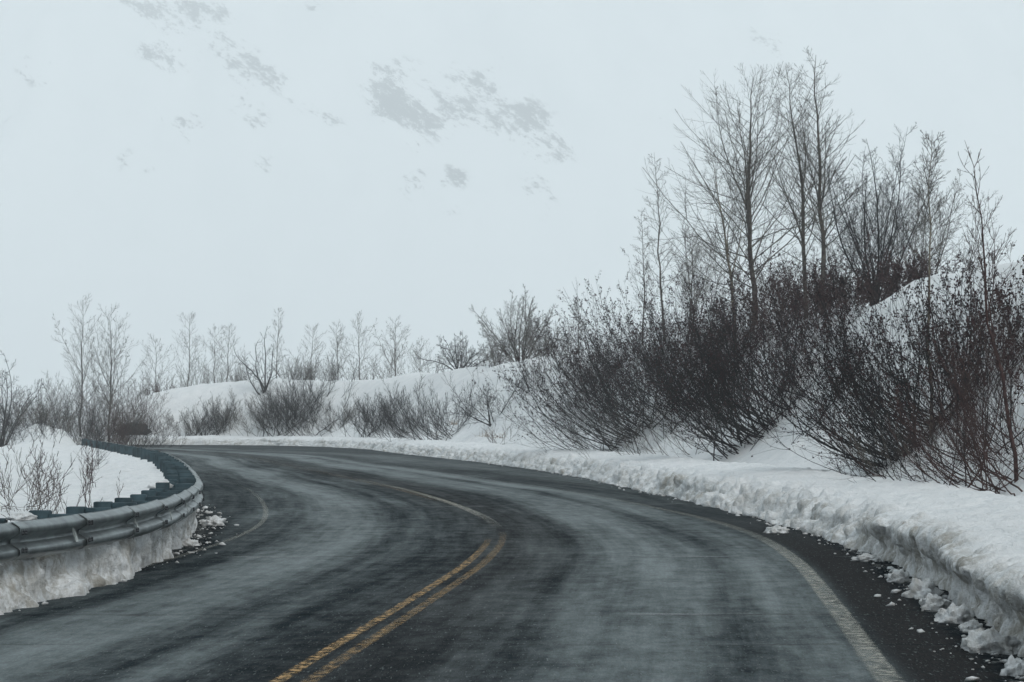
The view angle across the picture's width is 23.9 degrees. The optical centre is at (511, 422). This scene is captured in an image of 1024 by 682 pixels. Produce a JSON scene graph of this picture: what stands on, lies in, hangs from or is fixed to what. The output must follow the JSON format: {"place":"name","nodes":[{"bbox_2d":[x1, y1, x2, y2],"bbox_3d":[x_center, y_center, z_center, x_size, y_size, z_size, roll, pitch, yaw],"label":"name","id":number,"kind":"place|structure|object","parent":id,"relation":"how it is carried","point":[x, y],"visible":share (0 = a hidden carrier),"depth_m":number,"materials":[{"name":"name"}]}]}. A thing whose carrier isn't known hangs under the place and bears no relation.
{"place":"outdoors","nodes":[
{"label":"outdoors","id":0,"kind":"place"},
{"bbox_2d":[0,0,1023,427],"bbox_3d":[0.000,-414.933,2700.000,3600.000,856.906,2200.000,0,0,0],"label":"mountain","id":1,"kind":"structure","parent":0,"point":[430,170],"depth_m":2107.75,"materials":[{"name":"snow"}]},
{"bbox_2d":[0,445,1023,681],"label":"road","id":2,"kind":"structure","parent":0,"point":[573,579],"depth_m":21.17,"materials":[{"name":"asphalt"}]},
{"bbox_2d":[0,445,196,614],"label":"snow bank","id":3,"kind":"structure","parent":2,"relation":"on","point":[28,583],"depth_m":22.80,"materials":[{"name":"snow"}]},
{"bbox_2d":[201,515,225,525],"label":"snow clump","id":4,"kind":"object","parent":2,"relation":"on","point":[214,520],"visible":0.88,"depth_m":35.82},
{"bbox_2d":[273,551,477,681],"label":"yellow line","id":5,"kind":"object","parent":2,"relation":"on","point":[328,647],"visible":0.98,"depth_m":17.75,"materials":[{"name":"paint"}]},
{"bbox_2d":[18,463,1023,681],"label":"snow crumbs","id":6,"kind":"object","parent":2,"relation":"on","point":[971,678],"visible":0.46,"depth_m":26.46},
{"bbox_2d":[764,525,789,532],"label":"snow clump","id":7,"kind":"object","parent":2,"relation":"on","point":[776,529],"visible":0.97,"depth_m":33.40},
{"bbox_2d":[784,552,896,681],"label":"white line","id":8,"kind":"object","parent":2,"relation":"on","point":[848,624],"visible":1,"depth_m":17.41,"materials":[{"name":"paint"}]},
{"bbox_2d":[850,553,880,561],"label":"snow clump","id":9,"kind":"object","parent":2,"relation":"on","point":[865,557],"visible":1,"depth_m":26.59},
{"bbox_2d":[886,569,910,582],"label":"snow clump","id":10,"kind":"object","parent":2,"relation":"on","point":[898,576],"visible":0.96,"depth_m":23.06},
{"bbox_2d":[901,578,943,598],"bbox_3d":[3.586,1.446,21.100,0.361,0.202,0.558,0,0,0],"label":"snow clump","id":11,"kind":"object","parent":2,"relation":"on","point":[919,588],"visible":0.7,"depth_m":21.00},
{"bbox_2d":[919,593,953,610],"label":"snow clump","id":12,"kind":"object","parent":2,"relation":"on","point":[932,602],"visible":0.79,"depth_m":19.66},
{"bbox_2d":[934,602,974,623],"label":"snow clump","id":13,"kind":"object","parent":2,"relation":"on","point":[952,613],"visible":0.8,"depth_m":18.39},
{"bbox_2d":[958,619,984,631],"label":"snow clump","id":14,"kind":"object","parent":2,"relation":"on","point":[973,624],"visible":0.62,"depth_m":17.64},
{"bbox_2d":[960,625,1019,654],"bbox_3d":[3.181,1.455,16.144,0.394,0.181,0.629,0,0,0],"label":"snow clump","id":15,"kind":"object","parent":2,"relation":"on","point":[991,640],"visible":0.91,"depth_m":15.99,"materials":[{"name":"snow"}]},
{"bbox_2d":[1000,654,1023,676],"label":"snow clump","id":16,"kind":"object","parent":2,"relation":"on","point":[1013,666],"visible":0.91,"depth_m":14.52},
{"bbox_2d":[0,261,1023,528],"bbox_3d":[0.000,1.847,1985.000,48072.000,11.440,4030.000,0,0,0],"label":"snow ground","id":17,"kind":"structure","parent":0,"point":[180,401],"depth_m":81.05,"materials":[{"name":"snow"}]},
{"bbox_2d":[0,350,44,446],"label":"bare tree","id":18,"kind":"object","parent":17,"relation":"on","point":[5,413],"visible":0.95,"depth_m":122.05,"materials":[{"name":"grey plant"}]},
{"bbox_2d":[0,403,45,446],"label":"shrub","id":19,"kind":"object","parent":17,"relation":"on","point":[10,432],"visible":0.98,"depth_m":112.23,"materials":[{"name":"grey plant"}]},
{"bbox_2d":[0,406,67,444],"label":"shrub","id":20,"kind":"object","parent":17,"relation":"on","point":[43,428],"visible":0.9,"depth_m":118.20,"materials":[{"name":"grey plant"}]},
{"bbox_2d":[0,432,86,511],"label":"shrub","id":21,"kind":"object","parent":17,"relation":"on","point":[32,497],"visible":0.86,"depth_m":33.99,"materials":[{"name":"grey plant"}]},
{"bbox_2d":[4,379,92,439],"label":"shrub","id":22,"kind":"object","parent":17,"relation":"on","point":[54,416],"visible":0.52,"depth_m":139.82,"materials":[{"name":"grey plant"}]},
{"bbox_2d":[0,437,101,513],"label":"shrub","id":23,"kind":"object","parent":17,"relation":"on","point":[53,487],"visible":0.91,"depth_m":32.32,"materials":[{"name":"grey plant"}]},
{"bbox_2d":[0,373,105,441],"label":"shrub","id":24,"kind":"object","parent":17,"relation":"on","point":[66,406],"visible":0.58,"depth_m":150.00,"materials":[{"name":"grey plant"}]},
{"bbox_2d":[31,401,79,440],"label":"shrub","id":25,"kind":"object","parent":17,"relation":"on","point":[67,424],"visible":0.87,"depth_m":123.98,"materials":[{"name":"grey plant"}]},
{"bbox_2d":[36,367,90,420],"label":"shrub","id":26,"kind":"object","parent":17,"relation":"on","point":[64,394],"visible":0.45,"depth_m":205.13,"materials":[{"name":"grey plant"}]},
{"bbox_2d":[51,294,112,431],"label":"bare tree","id":27,"kind":"object","parent":17,"relation":"on","point":[84,376],"visible":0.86,"depth_m":172.07,"materials":[{"name":"grey plant"}]},
{"bbox_2d":[42,457,123,509],"bbox_3d":[-5.714,0.891,31.974,0.695,0.870,1.371,0,0,42],"label":"shrub","id":28,"kind":"object","parent":17,"relation":"on","point":[86,488],"visible":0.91,"depth_m":32.24,"materials":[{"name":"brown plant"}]},
{"bbox_2d":[60,403,116,444],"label":"shrub","id":29,"kind":"object","parent":17,"relation":"on","point":[88,431],"visible":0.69,"depth_m":134.68,"materials":[{"name":"grey plant"}]},
{"bbox_2d":[69,375,131,438],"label":"shrub","id":30,"kind":"object","parent":17,"relation":"on","point":[93,405],"visible":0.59,"depth_m":150.07,"materials":[{"name":"grey plant"}]},
{"bbox_2d":[0,439,203,562],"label":"guardrail","id":31,"kind":"object","parent":17,"relation":"on","point":[99,523],"visible":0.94,"depth_m":23.22,"materials":[{"name":"metal"}]},
{"bbox_2d":[6,512,37,520],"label":"snow clump","id":32,"kind":"object","parent":31,"relation":"on","point":[21,516],"visible":0.92,"depth_m":20.52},
{"bbox_2d":[65,303,146,439],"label":"bare tree","id":33,"kind":"object","parent":17,"relation":"on","point":[111,365],"visible":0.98,"depth_m":168.12,"materials":[{"name":"grey plant"}]},
{"bbox_2d":[69,399,143,445],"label":"shrub","id":34,"kind":"object","parent":17,"relation":"on","point":[105,422],"visible":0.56,"depth_m":139.74,"materials":[{"name":"grey plant"}]},
{"bbox_2d":[79,403,149,446],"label":"shrub","id":35,"kind":"object","parent":17,"relation":"on","point":[115,437],"visible":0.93,"depth_m":128.09,"materials":[{"name":"grey plant"}]},
{"bbox_2d":[71,377,160,443],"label":"shrub","id":36,"kind":"object","parent":17,"relation":"on","point":[118,404],"visible":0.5,"depth_m":160.31,"materials":[{"name":"grey plant"}]},
{"bbox_2d":[102,386,148,445],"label":"shrub","id":37,"kind":"object","parent":17,"relation":"on","point":[130,422],"visible":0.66,"depth_m":150.00,"materials":[{"name":"grey plant"}]},
{"bbox_2d":[111,377,168,435],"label":"shrub","id":38,"kind":"object","parent":17,"relation":"on","point":[150,398],"visible":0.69,"depth_m":172.15,"materials":[{"name":"grey plant"}]},
{"bbox_2d":[126,422,186,447],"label":"shrub","id":39,"kind":"object","parent":17,"relation":"on","point":[146,444],"visible":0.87,"depth_m":149.92,"materials":[{"name":"grey plant"}]},
{"bbox_2d":[135,334,185,389],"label":"bare tree","id":40,"kind":"object","parent":17,"relation":"on","point":[156,360],"visible":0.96,"depth_m":190.02,"materials":[{"name":"grey plant"}]},
{"bbox_2d":[166,412,208,435],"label":"shrub","id":41,"kind":"object","parent":17,"relation":"on","point":[187,425],"visible":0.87,"depth_m":171.36,"materials":[{"name":"grey plant"}]},
{"bbox_2d":[171,311,216,386],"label":"bare tree","id":42,"kind":"object","parent":17,"relation":"on","point":[192,363],"visible":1,"depth_m":197.94,"materials":[{"name":"grey plant"}]},
{"bbox_2d":[168,357,231,387],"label":"shrub","id":43,"kind":"object","parent":17,"relation":"on","point":[192,377],"visible":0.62,"depth_m":195.62,"materials":[{"name":"grey plant"}]},
{"bbox_2d":[171,391,242,435],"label":"shrub","id":44,"kind":"object","parent":17,"relation":"on","point":[216,429],"visible":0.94,"depth_m":170.77,"materials":[{"name":"grey plant"}]},
{"bbox_2d":[189,325,234,381],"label":"bare tree","id":45,"kind":"object","parent":17,"relation":"on","point":[213,353],"visible":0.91,"depth_m":197.96,"materials":[{"name":"grey plant"}]},
{"bbox_2d":[188,389,253,435],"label":"shrub","id":46,"kind":"object","parent":17,"relation":"on","point":[237,418],"visible":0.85,"depth_m":171.09,"materials":[{"name":"grey plant"}]},
{"bbox_2d":[209,322,247,381],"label":"bare tree","id":47,"kind":"object","parent":17,"relation":"on","point":[230,353],"visible":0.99,"depth_m":196.08,"materials":[{"name":"grey plant"}]},
{"bbox_2d":[204,361,258,382],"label":"shrub","id":48,"kind":"object","parent":17,"relation":"on","point":[236,377],"visible":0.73,"depth_m":189.64,"materials":[{"name":"grey plant"}]},
{"bbox_2d":[222,381,298,435],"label":"shrub","id":49,"kind":"object","parent":17,"relation":"on","point":[255,405],"visible":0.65,"depth_m":169.12,"materials":[{"name":"grey plant"}]},
{"bbox_2d":[231,326,289,391],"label":"bare tree","id":50,"kind":"object","parent":17,"relation":"on","point":[265,376],"visible":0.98,"depth_m":173.51,"materials":[{"name":"grey plant"}]},
{"bbox_2d":[273,352,319,379],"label":"shrub","id":51,"kind":"object","parent":17,"relation":"on","point":[304,371],"visible":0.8,"depth_m":187.44,"materials":[{"name":"grey plant"}]},
{"bbox_2d":[245,354,359,435],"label":"shrub","id":52,"kind":"object","parent":17,"relation":"on","point":[295,414],"visible":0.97,"depth_m":167.20,"materials":[{"name":"grey plant"}]},
{"bbox_2d":[286,323,329,378],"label":"bare tree","id":53,"kind":"object","parent":17,"relation":"on","point":[308,332],"visible":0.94,"depth_m":189.87,"materials":[{"name":"grey plant"}]},
{"bbox_2d":[278,400,339,436],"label":"shrub","id":54,"kind":"object","parent":17,"relation":"on","point":[307,426],"visible":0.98,"depth_m":164.20,"materials":[{"name":"grey plant"}]},
{"bbox_2d":[303,352,345,380],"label":"shrub","id":55,"kind":"object","parent":17,"relation":"on","point":[330,378],"visible":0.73,"depth_m":189.58,"materials":[{"name":"grey plant"}]},
{"bbox_2d":[316,319,351,379],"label":"bare tree","id":56,"kind":"object","parent":17,"relation":"on","point":[336,335],"visible":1,"depth_m":190.03,"materials":[{"name":"grey plant"}]},
{"bbox_2d":[309,396,360,432],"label":"shrub","id":57,"kind":"object","parent":17,"relation":"on","point":[347,415],"visible":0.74,"depth_m":163.56,"materials":[{"name":"grey plant"}]},
{"bbox_2d":[334,310,384,379],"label":"bare tree","id":58,"kind":"object","parent":17,"relation":"on","point":[363,332],"visible":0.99,"depth_m":190.03,"materials":[{"name":"grey plant"}]},
{"bbox_2d":[335,375,425,436],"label":"shrub","id":59,"kind":"object","parent":17,"relation":"on","point":[363,417],"visible":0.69,"depth_m":155.56,"materials":[{"name":"grey plant"}]},
{"bbox_2d":[372,316,414,375],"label":"bare tree","id":60,"kind":"object","parent":17,"relation":"on","point":[394,351],"visible":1,"depth_m":184.94,"materials":[{"name":"grey plant"}]},
{"bbox_2d":[356,383,433,437],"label":"shrub","id":61,"kind":"object","parent":17,"relation":"on","point":[391,424],"visible":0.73,"depth_m":148.22,"materials":[{"name":"grey plant"}]},
{"bbox_2d":[405,337,438,371],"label":"bare tree","id":62,"kind":"object","parent":17,"relation":"on","point":[420,356],"visible":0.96,"depth_m":179.93,"materials":[{"name":"grey plant"}]},
{"bbox_2d":[367,361,483,440],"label":"shrub","id":63,"kind":"object","parent":17,"relation":"on","point":[427,429],"visible":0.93,"depth_m":131.66,"materials":[{"name":"grey plant"}]},
{"bbox_2d":[415,331,508,369],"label":"shrub","id":64,"kind":"object","parent":17,"relation":"on","point":[463,346],"visible":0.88,"depth_m":157.86,"materials":[{"name":"grey plant"}]},
{"bbox_2d":[444,378,521,427],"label":"shrub","id":65,"kind":"object","parent":17,"relation":"on","point":[489,424],"visible":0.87,"depth_m":120.01,"materials":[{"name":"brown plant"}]},
{"bbox_2d":[478,332,517,366],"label":"bare tree","id":66,"kind":"object","parent":17,"relation":"on","point":[492,353],"visible":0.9,"depth_m":149.76,"materials":[{"name":"grey plant"}]},
{"bbox_2d":[469,285,573,363],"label":"shrub","id":67,"kind":"object","parent":17,"relation":"on","point":[529,327],"visible":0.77,"depth_m":149.68,"materials":[{"name":"grey plant"}]},
{"bbox_2d":[70,435,1023,657],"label":"snow bank","id":68,"kind":"structure","parent":17,"relation":"on","point":[961,545],"depth_m":34.17,"materials":[{"name":"snow"}]},
{"bbox_2d":[604,263,860,460],"bbox_3d":[5.704,-1.469,62.795,5.736,5.307,5.447,0,0,-27],"label":"shrub","id":69,"kind":"object","parent":68,"relation":"on","point":[711,392],"visible":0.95,"depth_m":62.45,"materials":[{"name":"brown plant"}]},
{"bbox_2d":[814,306,1023,477],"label":"shrub","id":70,"kind":"object","parent":68,"relation":"on","point":[966,369],"visible":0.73,"depth_m":39.81,"materials":[{"name":"brown plant"}]},
{"bbox_2d":[520,318,573,356],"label":"bare tree","id":71,"kind":"object","parent":17,"relation":"on","point":[546,342],"visible":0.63,"depth_m":141.96,"materials":[{"name":"grey plant"}]},
{"bbox_2d":[517,316,642,409],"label":"shrub","id":72,"kind":"object","parent":17,"relation":"on","point":[577,361],"visible":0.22,"depth_m":100.80,"materials":[{"name":"brown plant"}]},
{"bbox_2d":[522,377,655,454],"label":"shrub","id":73,"kind":"object","parent":17,"relation":"on","point":[595,426],"visible":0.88,"depth_m":81.00,"materials":[{"name":"brown plant"}]},
{"bbox_2d":[456,247,736,451],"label":"shrub","id":74,"kind":"object","parent":17,"relation":"on","point":[592,402],"visible":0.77,"depth_m":83.06,"materials":[{"name":"brown plant"}]},
{"bbox_2d":[629,208,659,340],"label":"bare tree","id":75,"kind":"object","parent":17,"relation":"on","point":[643,269],"visible":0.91,"depth_m":101.87,"materials":[{"name":"grey plant"}]},
{"bbox_2d":[638,154,684,335],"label":"bare tree","id":76,"kind":"object","parent":17,"relation":"on","point":[658,254],"visible":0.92,"depth_m":100.00,"materials":[{"name":"grey plant"}]},
{"bbox_2d":[570,370,763,464],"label":"shrub","id":77,"kind":"object","parent":17,"relation":"on","point":[629,447],"visible":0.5,"depth_m":69.50,"materials":[{"name":"grey plant"}]},
{"bbox_2d":[590,254,753,452],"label":"shrub","id":78,"kind":"object","parent":17,"relation":"on","point":[636,365],"visible":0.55,"depth_m":77.31,"materials":[{"name":"brown plant"}]},
{"bbox_2d":[668,230,716,332],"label":"bare tree","id":79,"kind":"object","parent":17,"relation":"on","point":[682,261],"visible":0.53,"depth_m":97.97,"materials":[{"name":"grey plant"}]},
{"bbox_2d":[658,192,744,331],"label":"bare tree","id":80,"kind":"object","parent":17,"relation":"on","point":[710,276],"visible":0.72,"depth_m":91.99,"materials":[{"name":"grey plant"}]},
{"bbox_2d":[651,139,786,337],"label":"bare tree","id":81,"kind":"object","parent":17,"relation":"on","point":[726,243],"visible":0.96,"depth_m":81.95,"materials":[{"name":"grey plant"}]},
{"bbox_2d":[625,237,828,399],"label":"shrub","id":82,"kind":"object","parent":17,"relation":"on","point":[729,285],"visible":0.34,"depth_m":79.50,"materials":[{"name":"brown plant"}]},
{"bbox_2d":[634,62,880,324],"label":"bare tree","id":83,"kind":"object","parent":17,"relation":"on","point":[746,172],"visible":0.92,"depth_m":83.78,"materials":[{"name":"grey plant"}]},
{"bbox_2d":[676,260,859,355],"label":"shrub","id":84,"kind":"object","parent":17,"relation":"on","point":[782,288],"visible":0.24,"depth_m":79.95,"materials":[{"name":"brown plant"}]},
{"bbox_2d":[742,231,819,316],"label":"bare tree","id":85,"kind":"object","parent":17,"relation":"on","point":[758,281],"visible":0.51,"depth_m":83.97,"materials":[{"name":"grey plant"}]},
{"bbox_2d":[692,224,878,436],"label":"shrub","id":86,"kind":"object","parent":17,"relation":"on","point":[770,306],"visible":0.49,"depth_m":65.66,"materials":[{"name":"brown plant"}]},
{"bbox_2d":[721,256,902,344],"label":"shrub","id":87,"kind":"object","parent":17,"relation":"on","point":[810,291],"visible":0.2,"depth_m":75.71,"materials":[{"name":"brown plant"}]},
{"bbox_2d":[751,64,875,317],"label":"bare tree","id":88,"kind":"object","parent":17,"relation":"on","point":[802,228],"visible":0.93,"depth_m":75.88,"materials":[{"name":"grey plant"}]},
{"bbox_2d":[778,45,877,311],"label":"bare tree","id":89,"kind":"object","parent":17,"relation":"on","point":[819,191],"visible":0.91,"depth_m":75.09,"materials":[{"name":"grey plant"}]},
{"bbox_2d":[790,194,901,308],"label":"bare tree","id":90,"kind":"object","parent":17,"relation":"on","point":[828,250],"visible":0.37,"depth_m":75.95,"materials":[{"name":"grey plant"}]},
{"bbox_2d":[718,261,973,445],"bbox_3d":[7.493,-1.719,56.833,5.457,4.552,5.550,0,0,37],"label":"shrub","id":91,"kind":"object","parent":17,"relation":"on","point":[779,340],"visible":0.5,"depth_m":57.38,"materials":[{"name":"brown plant"}]},
{"bbox_2d":[762,250,936,343],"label":"shrub","id":92,"kind":"object","parent":17,"relation":"on","point":[836,274],"visible":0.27,"depth_m":70.48,"materials":[{"name":"brown plant"}]},
{"bbox_2d":[701,252,1008,475],"bbox_3d":[6.502,-1.101,45.281,5.822,4.339,4.848,0,0,0],"label":"shrub","id":93,"kind":"object","parent":17,"relation":"on","point":[845,369],"visible":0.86,"depth_m":45.17,"materials":[{"name":"brown plant"}]},
{"bbox_2d":[825,395,924,476],"bbox_3d":[6.925,0.345,45.160,2.104,1.712,1.368,0,0,26],"label":"shrub","id":94,"kind":"object","parent":17,"relation":"on","point":[847,463],"visible":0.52,"depth_m":45.16,"materials":[{"name":"brown plant"}]},
{"bbox_2d":[814,122,955,305],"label":"bare tree","id":95,"kind":"object","parent":17,"relation":"on","point":[854,235],"visible":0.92,"depth_m":69.73,"materials":[{"name":"grey plant"}]},
{"bbox_2d":[819,257,950,321],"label":"shrub","id":96,"kind":"object","parent":17,"relation":"on","point":[865,294],"visible":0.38,"depth_m":67.83,"materials":[{"name":"brown plant"}]},
{"bbox_2d":[862,245,961,298],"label":"shrub","id":97,"kind":"object","parent":17,"relation":"on","point":[912,273],"visible":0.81,"depth_m":65.53,"materials":[{"name":"brown plant"}]},
{"bbox_2d":[811,271,1023,485],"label":"shrub","id":98,"kind":"object","parent":17,"relation":"on","point":[909,432],"visible":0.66,"depth_m":38.35,"materials":[{"name":"brown plant"}]},
{"bbox_2d":[859,136,987,282],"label":"bare tree","id":99,"kind":"object","parent":17,"relation":"on","point":[942,237],"visible":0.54,"depth_m":73.89,"materials":[{"name":"grey plant"}]},
{"bbox_2d":[841,378,1015,479],"bbox_3d":[7.169,0.132,41.487,3.000,1.987,3.590,0,0,9],"label":"shrub","id":100,"kind":"object","parent":17,"relation":"on","point":[864,457],"visible":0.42,"depth_m":41.75,"materials":[{"name":"grey plant"}]},
{"bbox_2d":[902,130,964,436],"bbox_3d":[7.773,-2.514,45.444,1.107,6.039,1.180,0,0,-29],"label":"bare tree","id":101,"kind":"object","parent":17,"relation":"on","point":[935,182],"visible":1,"depth_m":45.45,"materials":[{"name":"grey plant"}]},
{"bbox_2d":[876,190,1016,273],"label":"bare tree","id":102,"kind":"object","parent":17,"relation":"on","point":[974,247],"visible":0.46,"depth_m":78.27,"materials":[{"name":"grey plant"}]},
{"bbox_2d":[869,255,1023,434],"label":"shrub","id":103,"kind":"object","parent":17,"relation":"on","point":[953,346],"visible":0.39,"depth_m":44.59,"materials":[{"name":"brown plant"}]},
{"bbox_2d":[873,245,1023,454],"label":"shrub","id":104,"kind":"object","parent":17,"relation":"on","point":[936,313],"visible":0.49,"depth_m":44.84,"materials":[{"name":"brown plant"}]},
{"bbox_2d":[880,324,1023,495],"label":"shrub","id":105,"kind":"object","parent":17,"relation":"on","point":[977,454],"visible":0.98,"depth_m":35.55,"materials":[{"name":"brown plant"}]},
{"bbox_2d":[904,242,1023,404],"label":"shrub","id":106,"kind":"object","parent":17,"relation":"on","point":[1008,319],"visible":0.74,"depth_m":43.38,"materials":[{"name":"brown plant"}]},
{"bbox_2d":[950,140,1023,482],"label":"bare tree","id":107,"kind":"object","parent":17,"relation":"on","point":[991,335],"visible":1,"depth_m":35.53,"materials":[{"name":"brown plant"}]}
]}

